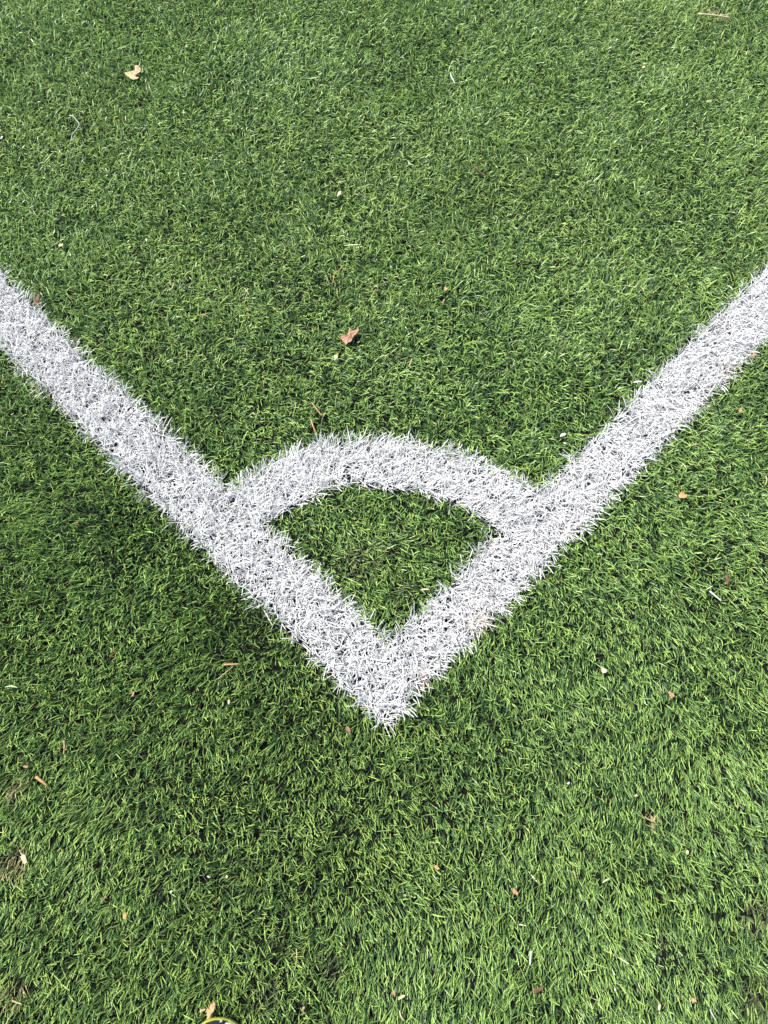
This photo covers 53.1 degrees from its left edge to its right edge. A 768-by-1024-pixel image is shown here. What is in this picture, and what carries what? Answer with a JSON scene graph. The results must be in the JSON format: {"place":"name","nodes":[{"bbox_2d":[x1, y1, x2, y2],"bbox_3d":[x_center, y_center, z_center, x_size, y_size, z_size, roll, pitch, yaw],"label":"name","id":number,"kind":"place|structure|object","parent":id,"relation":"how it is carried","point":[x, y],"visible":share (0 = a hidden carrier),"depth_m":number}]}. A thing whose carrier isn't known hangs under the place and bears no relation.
{"place":"outdoors","nodes":[
{"label":"outdoors","id":0,"kind":"place"},
{"bbox_2d":[0,0,767,1023],"bbox_3d":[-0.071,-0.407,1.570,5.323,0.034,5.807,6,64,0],"label":"grass","id":1,"kind":"structure","parent":0,"point":[676,12],"depth_m":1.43},
{"bbox_2d":[19,850,26,863],"bbox_3d":[-0.520,0.496,1.107,0.008,0.002,0.023,-34,70,-18],"label":"leaf fragment","id":2,"kind":"object","parent":1,"relation":"on","point":[23,858],"visible":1,"depth_m":1.11},
{"bbox_2d":[34,293,39,305],"bbox_3d":[-0.696,-0.426,1.544,0.009,0.006,0.029,6,64,0],"label":"dry leaf","id":3,"kind":"object","parent":1,"relation":"on","point":[36,300],"visible":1,"depth_m":1.54},
{"bbox_2d":[35,776,47,786],"bbox_3d":[-0.512,0.403,1.150,0.023,0.006,0.005,33,67,12],"label":"wood stick","id":4,"kind":"object","parent":1,"relation":"on","point":[39,779],"visible":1,"depth_m":1.15},
{"bbox_2d":[125,65,141,79],"bbox_3d":[-0.601,-1.062,1.862,0.040,0.006,0.046,37,68,14],"label":"dry leaf","id":5,"kind":"object","parent":1,"relation":"on","point":[133,74],"visible":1,"depth_m":1.86},
{"bbox_2d":[206,1001,215,1018],"bbox_3d":[-0.233,0.668,1.032,0.010,0.004,0.021,29,66,11],"label":"dry leaf","id":6,"kind":"object","parent":1,"relation":"on","point":[210,1011],"visible":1,"depth_m":1.03},
{"bbox_2d":[0,266,434,737],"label":"touch line","id":7,"kind":"object","parent":1,"relation":"on","point":[143,454],"visible":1,"depth_m":1.36},
{"bbox_2d":[201,1017,238,1023],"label":"sports shoe","id":8,"kind":"object","parent":1,"relation":"on","point":[220,1020],"visible":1,"depth_m":1.02},
{"bbox_2d":[340,328,358,343],"bbox_3d":[-0.068,-0.354,1.542,0.028,0.011,0.046,38,68,15],"label":"dry leaf","id":9,"kind":"object","parent":1,"relation":"on","point":[349,336],"visible":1,"depth_m":1.54},
{"bbox_2d":[225,427,544,535],"bbox_3d":[0.007,-0.058,1.401,0.583,0.037,0.236,6,64,0],"label":"corner arc","id":10,"kind":"object","parent":1,"relation":"on","point":[300,469],"visible":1,"depth_m":1.41},
{"bbox_2d":[533,984,542,993],"bbox_3d":[0.214,0.660,1.063,0.018,0.003,0.006,-24,68,-14],"label":"leaf fragment","id":11,"kind":"object","parent":1,"relation":"on","point":[536,990],"visible":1,"depth_m":1.06},
{"bbox_2d":[383,252,767,685],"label":"goal line","id":12,"kind":"object","parent":1,"relation":"on","point":[472,623],"visible":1,"depth_m":1.42},
{"bbox_2d":[678,491,687,498],"bbox_3d":[0.550,-0.031,1.415,0.015,0.006,0.015,-21,67,-13],"label":"dry leaf","id":13,"kind":"object","parent":1,"relation":"on","point":[681,494],"visible":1,"depth_m":1.42},
{"bbox_2d":[698,13,730,17],"bbox_3d":[0.890,-1.337,2.071,0.086,0.006,0.007,6,64,0],"label":"straw stalk","id":14,"kind":"object","parent":1,"relation":"on","point":[713,15],"visible":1,"depth_m":2.07},
{"bbox_2d":[725,574,730,584],"bbox_3d":[0.603,0.117,1.348,0.009,0.004,0.022,6,64,0],"label":"leaf fragment","id":15,"kind":"object","parent":1,"relation":"on","point":[727,579],"visible":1,"depth_m":1.35}
]}

